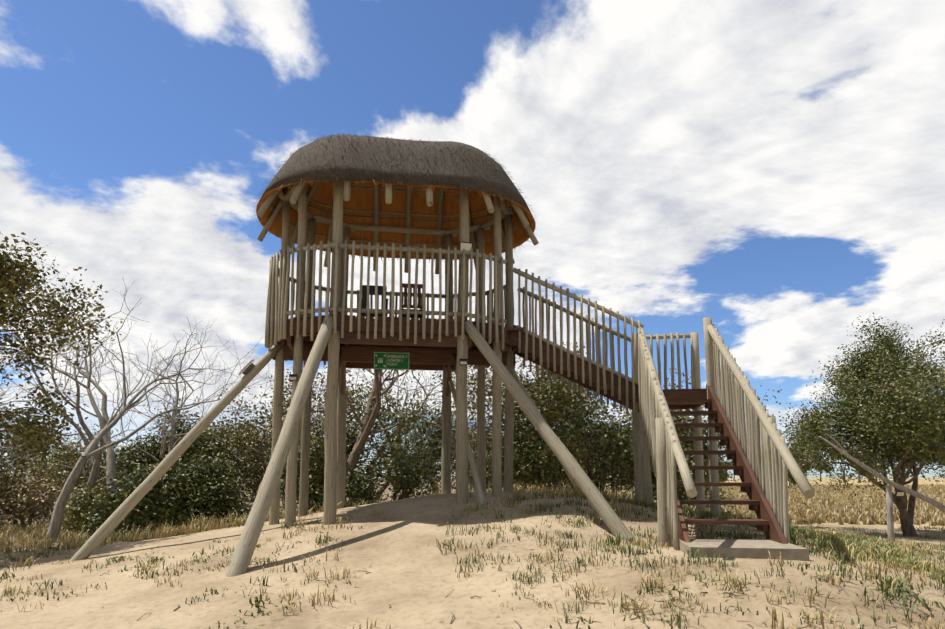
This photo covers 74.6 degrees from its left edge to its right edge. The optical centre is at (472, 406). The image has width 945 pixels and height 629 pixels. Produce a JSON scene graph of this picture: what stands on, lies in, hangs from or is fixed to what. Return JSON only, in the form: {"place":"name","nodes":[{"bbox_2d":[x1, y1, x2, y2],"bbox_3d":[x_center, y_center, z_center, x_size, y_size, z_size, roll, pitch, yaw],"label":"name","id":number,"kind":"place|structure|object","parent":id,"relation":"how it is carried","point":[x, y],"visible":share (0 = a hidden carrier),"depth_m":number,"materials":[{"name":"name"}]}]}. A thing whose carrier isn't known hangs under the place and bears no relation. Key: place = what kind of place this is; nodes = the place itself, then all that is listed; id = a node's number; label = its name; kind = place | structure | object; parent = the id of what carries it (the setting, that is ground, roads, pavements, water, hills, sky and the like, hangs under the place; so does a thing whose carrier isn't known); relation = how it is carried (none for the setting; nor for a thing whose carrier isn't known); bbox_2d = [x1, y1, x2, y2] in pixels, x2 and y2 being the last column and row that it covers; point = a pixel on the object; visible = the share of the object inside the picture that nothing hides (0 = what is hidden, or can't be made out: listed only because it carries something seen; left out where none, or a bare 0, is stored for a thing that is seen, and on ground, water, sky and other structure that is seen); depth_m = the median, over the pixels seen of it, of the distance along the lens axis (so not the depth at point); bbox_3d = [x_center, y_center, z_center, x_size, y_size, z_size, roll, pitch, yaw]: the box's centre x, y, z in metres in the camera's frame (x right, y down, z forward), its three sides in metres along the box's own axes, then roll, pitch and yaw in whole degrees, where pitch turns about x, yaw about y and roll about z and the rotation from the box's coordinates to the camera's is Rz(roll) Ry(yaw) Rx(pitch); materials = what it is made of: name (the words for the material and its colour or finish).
{"place":"outdoors","nodes":[
{"label":"outdoors","id":0,"kind":"place"},
{"bbox_2d":[0,478,944,628],"bbox_3d":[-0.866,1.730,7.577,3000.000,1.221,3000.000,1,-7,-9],"label":"ground","id":1,"kind":"structure","parent":0,"point":[412,579],"depth_m":6.19,"materials":[{"name":"beige sand"}]},
{"bbox_2d":[0,422,41,528],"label":"bush","id":2,"kind":"object","parent":1,"relation":"on","point":[4,475],"visible":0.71,"depth_m":17.03,"materials":[{"name":"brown plant"}]},
{"bbox_2d":[0,346,42,532],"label":"dead tree","id":3,"kind":"object","parent":1,"relation":"on","point":[1,394],"visible":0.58,"depth_m":14.76,"materials":[{"name":"grey plant"}]},
{"bbox_2d":[0,429,47,482],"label":"bare tree","id":4,"kind":"object","parent":1,"relation":"on","point":[15,454],"visible":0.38,"depth_m":17.61,"materials":[{"name":"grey plant"}]},
{"bbox_2d":[0,456,78,518],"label":"bush","id":5,"kind":"object","parent":1,"relation":"on","point":[34,468],"visible":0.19,"depth_m":21.50,"materials":[{"name":"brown plant"}]},
{"bbox_2d":[0,397,80,484],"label":"bush","id":6,"kind":"object","parent":1,"relation":"on","point":[20,453],"visible":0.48,"depth_m":27.93,"materials":[{"name":"green plant"}]},
{"bbox_2d":[0,338,82,413],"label":"dead tree","id":7,"kind":"object","parent":1,"relation":"on","point":[27,389],"visible":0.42,"depth_m":15.53,"materials":[{"name":"grey plant"}]},
{"bbox_2d":[0,454,84,529],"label":"bush","id":8,"kind":"object","parent":1,"relation":"on","point":[40,496],"visible":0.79,"depth_m":16.93,"materials":[{"name":"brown plant"}]},
{"bbox_2d":[0,229,123,466],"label":"tree","id":9,"kind":"object","parent":1,"relation":"on","point":[10,278],"visible":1,"depth_m":10.90,"materials":[{"name":"green plant"}]},
{"bbox_2d":[43,478,119,536],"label":"bush","id":10,"kind":"object","parent":1,"relation":"on","point":[85,495],"visible":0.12,"depth_m":15.10,"materials":[{"name":"green plant"}]},
{"bbox_2d":[33,424,140,496],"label":"bush","id":11,"kind":"object","parent":1,"relation":"on","point":[73,464],"visible":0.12,"depth_m":20.51,"materials":[{"name":"green plant"}]},
{"bbox_2d":[0,237,175,537],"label":"dead tree","id":12,"kind":"object","parent":1,"relation":"on","point":[110,459],"visible":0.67,"depth_m":15.46,"materials":[{"name":"grey wood"}]},
{"bbox_2d":[0,287,180,509],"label":"dead tree","id":13,"kind":"object","parent":1,"relation":"on","point":[94,471],"visible":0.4,"depth_m":16.56,"materials":[{"name":"grey plant"}]},
{"bbox_2d":[52,409,196,482],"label":"bush","id":14,"kind":"object","parent":1,"relation":"on","point":[102,467],"visible":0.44,"depth_m":17.93,"materials":[{"name":"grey plant"}]},
{"bbox_2d":[66,456,213,537],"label":"bush","id":15,"kind":"object","parent":1,"relation":"on","point":[140,512],"visible":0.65,"depth_m":13.53,"materials":[{"name":"green plant"}]},
{"bbox_2d":[44,286,274,542],"bbox_3d":[-7.684,0.312,15.618,5.520,6.338,3.182,6,-9,-40],"label":"dead tree","id":16,"kind":"object","parent":1,"relation":"on","point":[59,508],"visible":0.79,"depth_m":14.89,"materials":[{"name":"grey plant"}]},
{"bbox_2d":[101,398,256,483],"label":"bush","id":17,"kind":"object","parent":1,"relation":"on","point":[153,448],"visible":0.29,"depth_m":17.77,"materials":[{"name":"green plant"}]},
{"bbox_2d":[116,316,245,468],"bbox_3d":[-7.048,0.406,14.460,2.894,5.854,5.073,3,-7,-25],"label":"dead tree","id":18,"kind":"object","parent":1,"relation":"on","point":[173,429],"visible":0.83,"depth_m":15.54,"materials":[{"name":"grey plant"}]},
{"bbox_2d":[121,442,255,533],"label":"bush","id":19,"kind":"object","parent":1,"relation":"on","point":[222,497],"visible":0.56,"depth_m":14.20,"materials":[{"name":"green plant"}]},
{"bbox_2d":[156,414,240,465],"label":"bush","id":20,"kind":"object","parent":1,"relation":"on","point":[210,431],"depth_m":26.16,"materials":[{"name":"green plant"}]},
{"bbox_2d":[217,413,268,499],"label":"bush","id":21,"kind":"object","parent":1,"relation":"on","point":[241,438],"visible":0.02,"depth_m":39.71,"materials":[{"name":"green plant"}]},
{"bbox_2d":[226,412,262,506],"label":"bush","id":22,"kind":"object","parent":1,"relation":"on","point":[242,424],"visible":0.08,"depth_m":31.00,"materials":[{"name":"green plant"}]},
{"bbox_2d":[209,407,324,497],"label":"bush","id":23,"kind":"object","parent":1,"relation":"on","point":[251,477],"visible":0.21,"depth_m":19.12,"materials":[{"name":"green plant"}]},
{"bbox_2d":[242,372,366,511],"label":"bush","id":24,"kind":"object","parent":1,"relation":"on","point":[266,411],"visible":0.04,"depth_m":22.96,"materials":[{"name":"green plant"}]},
{"bbox_2d":[197,360,412,510],"bbox_3d":[-4.896,1.155,18.818,6.372,5.381,4.876,1,-7,-9],"label":"bush","id":25,"kind":"object","parent":1,"relation":"on","point":[247,436],"visible":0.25,"depth_m":18.68,"materials":[{"name":"green plant"}]},
{"bbox_2d":[226,403,391,511],"bbox_3d":[-5.701,1.711,21.032,6.842,4.858,3.804,6,-9,-41],"label":"bush","id":26,"kind":"object","parent":1,"relation":"on","point":[270,449],"visible":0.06,"depth_m":20.40,"materials":[{"name":"green plant"}]},
{"bbox_2d":[261,425,390,513],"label":"bush","id":27,"kind":"object","parent":1,"relation":"on","point":[317,466],"visible":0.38,"depth_m":15.40,"materials":[{"name":"green plant"}]},
{"bbox_2d":[69,315,636,576],"bbox_3d":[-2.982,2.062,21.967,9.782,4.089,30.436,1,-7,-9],"label":"diagonal braces","id":28,"kind":"object","parent":1,"relation":"on","point":[256,519],"visible":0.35,"depth_m":8.80,"materials":[{"name":"beige wood"}]},
{"bbox_2d":[238,359,253,374],"bbox_3d":[-3.709,-0.648,10.179,0.218,0.254,0.220,4,-8,-30],"label":"floodlight","id":29,"kind":"object","parent":28,"relation":"attached to","point":[247,367],"visible":1,"depth_m":10.11,"materials":[{"name":"grey metal"}]},
{"bbox_2d":[280,368,453,512],"bbox_3d":[-3.157,0.808,17.904,3.206,5.671,5.604,-6,-9,42],"label":"tree","id":30,"kind":"object","parent":1,"relation":"on","point":[357,405],"visible":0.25,"depth_m":17.93,"materials":[{"name":"green plant"}]},
{"bbox_2d":[318,305,419,511],"bbox_3d":[-2.256,0.529,16.587,2.595,5.672,4.170,-3,-7,21],"label":"tree","id":31,"kind":"object","parent":1,"relation":"on","point":[366,430],"visible":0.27,"depth_m":15.65,"materials":[{"name":"brown plant"}]},
{"bbox_2d":[269,181,514,525],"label":"support posts","id":32,"kind":"object","parent":1,"relation":"on","point":[335,449],"visible":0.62,"depth_m":10.42,"materials":[{"name":"beige wood"}]},
{"bbox_2d":[289,374,297,380],"bbox_3d":[-2.808,-0.460,9.713,0.125,0.091,0.078,1,-7,-9],"label":"solar wall light","id":33,"kind":"object","parent":32,"relation":"attached to","point":[292,377],"visible":1,"depth_m":9.70,"materials":[{"name":"black plastic"}]},
{"bbox_2d":[272,315,517,396],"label":"tower deck","id":34,"kind":"structure","parent":32,"relation":"attached to","point":[427,353],"depth_m":10.24,"materials":[{"name":"brown wood"}]},
{"bbox_2d":[361,285,387,316],"bbox_3d":[-1.766,-1.679,11.136,0.498,0.884,0.524,1,-7,-9],"label":"chair","id":35,"kind":"object","parent":34,"relation":"on","point":[364,295],"visible":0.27,"depth_m":10.94,"materials":[{"name":"black"}]},
{"bbox_2d":[265,241,506,370],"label":"deck railing pickets","id":36,"kind":"object","parent":34,"relation":"on","point":[277,315],"visible":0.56,"depth_m":9.75,"materials":[{"name":"beige wood"}]},
{"bbox_2d":[373,352,409,369],"bbox_3d":[-1.404,-0.796,10.778,0.620,0.310,0.010,1,-7,-9],"label":"assembly point sign","id":37,"kind":"object","parent":34,"relation":"attached to","point":[381,359],"visible":1,"depth_m":10.77,"materials":[{"name":"green plastic"}]},
{"bbox_2d":[387,355,407,365],"bbox_3d":[-1.304,-0.806,10.791,0.351,0.188,0.002,1,-7,-9],"label":"sign lettering","id":38,"kind":"object","parent":37,"relation":"attached to","point":[392,356],"visible":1,"depth_m":10.78},
{"bbox_2d":[398,283,422,317],"bbox_3d":[-1.099,-1.700,11.207,0.460,0.935,0.465,1,-7,-9],"label":"wooden chair","id":39,"kind":"object","parent":34,"relation":"on","point":[419,287],"visible":0.35,"depth_m":11.02,"materials":[{"name":"brown wood"}]},
{"bbox_2d":[257,181,538,273],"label":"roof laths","id":40,"kind":"object","parent":32,"relation":"on","point":[266,204],"visible":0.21,"depth_m":12.05,"materials":[{"name":"brown wood"}]},
{"bbox_2d":[253,133,537,262],"bbox_3d":[-1.314,-3.809,11.197,5.139,1.456,3.498,1,-7,-9],"label":"roof thatch","id":41,"kind":"object","parent":40,"relation":"on","point":[398,183],"visible":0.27,"depth_m":9.97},
{"bbox_2d":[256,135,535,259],"bbox_3d":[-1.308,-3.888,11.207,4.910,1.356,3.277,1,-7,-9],"label":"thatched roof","id":42,"kind":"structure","parent":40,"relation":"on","point":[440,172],"depth_m":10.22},
{"bbox_2d":[459,359,467,364],"bbox_3d":[-0.142,-0.705,9.770,0.125,0.091,0.078,1,-7,-9],"label":"solar wall light","id":43,"kind":"object","parent":32,"relation":"attached to","point":[462,361],"visible":0.98,"depth_m":9.76,"materials":[{"name":"black plastic"}]},
{"bbox_2d":[459,241,472,250],"bbox_3d":[-0.117,-2.555,10.001,0.220,0.177,0.150,2,-7,-14],"label":"light fixture","id":44,"kind":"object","parent":32,"relation":"attached to","point":[467,246],"depth_m":9.94,"materials":[{"name":"beige plastic"}]},
{"bbox_2d":[352,369,454,499],"bbox_3d":[-2.564,0.560,26.227,5.136,8.285,3.731,1,-7,-9],"label":"dead tree","id":45,"kind":"object","parent":1,"relation":"on","point":[407,393],"visible":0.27,"depth_m":26.04,"materials":[{"name":"grey wood"}]},
{"bbox_2d":[346,380,476,500],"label":"bush","id":46,"kind":"object","parent":1,"relation":"on","point":[404,472],"visible":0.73,"depth_m":16.30,"materials":[{"name":"plant"}]},
{"bbox_2d":[355,370,488,503],"bbox_3d":[-1.483,0.744,18.939,4.394,6.725,3.969,1,-7,-9],"label":"bush","id":47,"kind":"object","parent":1,"relation":"on","point":[425,393],"visible":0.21,"depth_m":19.56,"materials":[{"name":"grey plant"}]},
{"bbox_2d":[359,370,485,502],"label":"bush","id":48,"kind":"object","parent":1,"relation":"on","point":[416,427],"visible":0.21,"depth_m":20.00,"materials":[{"name":"green plant"}]},
{"bbox_2d":[366,383,486,493],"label":"bush","id":49,"kind":"object","parent":1,"relation":"on","point":[418,442],"visible":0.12,"depth_m":22.66,"materials":[{"name":"green plant"}]},
{"bbox_2d":[384,419,503,495],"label":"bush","id":50,"kind":"object","parent":1,"relation":"on","point":[451,466],"visible":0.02,"depth_m":27.16,"materials":[{"name":"green plant"}]},
{"bbox_2d":[413,400,490,491],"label":"bush","id":51,"kind":"object","parent":1,"relation":"on","point":[471,482],"visible":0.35,"depth_m":16.82,"materials":[{"name":"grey plant"}]},
{"bbox_2d":[0,493,942,628],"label":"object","id":52,"kind":"object","parent":1,"relation":"on","point":[497,616],"visible":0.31,"depth_m":5.92,"materials":[{"name":"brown plant"}]},
{"bbox_2d":[0,480,944,628],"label":"grass tufts","id":53,"kind":"object","parent":1,"relation":"on","point":[839,507],"visible":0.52,"depth_m":8.09,"materials":[{"name":"green plant"}]},
{"bbox_2d":[438,400,577,491],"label":"bush","id":54,"kind":"object","parent":1,"relation":"on","point":[487,436],"visible":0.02,"depth_m":19.94,"materials":[{"name":"green plant"}]},
{"bbox_2d":[430,356,606,488],"bbox_3d":[1.141,0.773,16.668,4.633,5.118,3.985,1,-7,-9],"label":"bush","id":55,"kind":"object","parent":1,"relation":"on","point":[561,394],"visible":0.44,"depth_m":16.09,"materials":[{"name":"green plant"}]},
{"bbox_2d":[475,426,587,491],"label":"bush","id":56,"kind":"object","parent":1,"relation":"on","point":[532,481],"visible":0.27,"depth_m":16.26,"materials":[{"name":"green plant"}]},
{"bbox_2d":[468,340,631,492],"bbox_3d":[2.446,0.877,18.192,5.381,5.489,6.067,1,-7,-9],"label":"bush","id":57,"kind":"object","parent":1,"relation":"on","point":[582,428],"visible":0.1,"depth_m":17.54,"materials":[{"name":"green plant"}]},
{"bbox_2d":[486,397,680,496],"bbox_3d":[2.767,1.440,16.825,5.478,3.934,4.004,1,-7,-9],"label":"bush","id":58,"kind":"object","parent":1,"relation":"on","point":[517,457],"visible":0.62,"depth_m":16.27,"materials":[{"name":"green plant"}]},
{"bbox_2d":[560,411,625,478],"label":"bush","id":59,"kind":"object","parent":1,"relation":"on","point":[604,440],"visible":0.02,"depth_m":28.32,"materials":[{"name":"green plant"}]},
{"bbox_2d":[583,428,654,498],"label":"bush","id":60,"kind":"object","parent":1,"relation":"on","point":[624,481],"visible":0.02,"depth_m":31.11,"materials":[{"name":"green plant"}]},
{"bbox_2d":[537,383,707,499],"bbox_3d":[4.283,1.365,18.881,5.902,4.933,4.078,-3,-7,27],"label":"bush","id":61,"kind":"object","parent":1,"relation":"on","point":[601,486],"visible":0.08,"depth_m":19.30,"materials":[{"name":"green plant"}]},
{"bbox_2d":[616,407,634,497],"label":"bush","id":62,"kind":"object","parent":1,"relation":"on","point":[632,481],"depth_m":21.45,"materials":[{"name":"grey plant"}]},
{"bbox_2d":[512,267,814,550],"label":"stairs railing pickets","id":63,"kind":"object","parent":1,"relation":"on","point":[733,389],"visible":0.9,"depth_m":9.28,"materials":[{"name":"beige wood"}]},
{"bbox_2d":[596,409,737,512],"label":"bush","id":64,"kind":"object","parent":1,"relation":"on","point":[691,462],"visible":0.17,"depth_m":16.73,"materials":[{"name":"green plant"}]},
{"bbox_2d":[608,400,739,506],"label":"bush","id":65,"kind":"object","parent":1,"relation":"on","point":[653,479],"depth_m":28.30,"materials":[{"name":"green plant"}]},
{"bbox_2d":[600,368,785,513],"bbox_3d":[6.060,1.189,17.906,5.513,4.934,3.587,1,-7,-9],"label":"bush","id":66,"kind":"object","parent":1,"relation":"on","point":[778,391],"visible":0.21,"depth_m":17.07,"materials":[{"name":"green plant"}]},
{"bbox_2d":[631,317,775,546],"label":"support posts","id":67,"kind":"object","parent":1,"relation":"on","point":[642,476],"visible":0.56,"depth_m":9.89,"materials":[{"name":"beige wood"}]},
{"bbox_2d":[719,470,729,481],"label":"bush","id":68,"kind":"object","parent":1,"relation":"on","point":[726,474],"visible":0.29,"depth_m":124.31,"materials":[{"name":"green plant"}]},
{"bbox_2d":[679,538,809,560],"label":"concrete slab","id":69,"kind":"structure","parent":1,"relation":"on","point":[747,548],"depth_m":6.24,"materials":[{"name":"grey concrete"}]},
{"bbox_2d":[508,325,787,543],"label":"timber stairs","id":70,"kind":"structure","parent":69,"relation":"on","point":[766,522],"depth_m":8.99,"materials":[{"name":"brown wood"}]},
{"bbox_2d":[788,468,807,485],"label":"tree","id":71,"kind":"object","parent":1,"relation":"on","point":[793,481],"visible":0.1,"depth_m":85.37,"materials":[{"name":"green plant"}]},
{"bbox_2d":[787,443,822,469],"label":"tree","id":72,"kind":"object","parent":1,"relation":"on","point":[794,454],"visible":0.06,"depth_m":146.83,"materials":[{"name":"green plant"}]},
{"bbox_2d":[796,458,814,471],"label":"tree","id":73,"kind":"object","parent":1,"relation":"on","point":[805,467],"visible":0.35,"depth_m":217.79,"materials":[{"name":"green plant"}]},
{"bbox_2d":[815,459,833,481],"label":"tree","id":74,"kind":"object","parent":1,"relation":"on","point":[825,467],"visible":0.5,"depth_m":216.83,"materials":[{"name":"green plant"}]},
{"bbox_2d":[826,445,854,482],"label":"tree","id":75,"kind":"object","parent":1,"relation":"on","point":[840,464],"visible":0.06,"depth_m":152.09,"materials":[{"name":"green plant"}]},
{"bbox_2d":[777,313,944,535],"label":"tree","id":76,"kind":"object","parent":1,"relation":"on","point":[902,408],"visible":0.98,"depth_m":14.69,"materials":[{"name":"green plant"}]},
{"bbox_2d":[819,433,944,540],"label":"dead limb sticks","id":77,"kind":"object","parent":1,"relation":"on","point":[890,515],"visible":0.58,"depth_m":12.64,"materials":[{"name":"grey plant"}]},
{"bbox_2d":[895,491,904,496],"bbox_3d":[8.737,1.780,12.707,0.160,0.124,0.148,-1,-7,8],"label":"flood light post","id":78,"kind":"object","parent":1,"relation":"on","point":[899,493],"visible":1,"depth_m":12.66,"materials":[{"name":"beige plastic"}]},
{"bbox_2d":[0,0,944,477],"label":"sky","id":79,"kind":"structure","parent":0,"point":[770,171],"materials":[{"name":"blue"}]}
]}

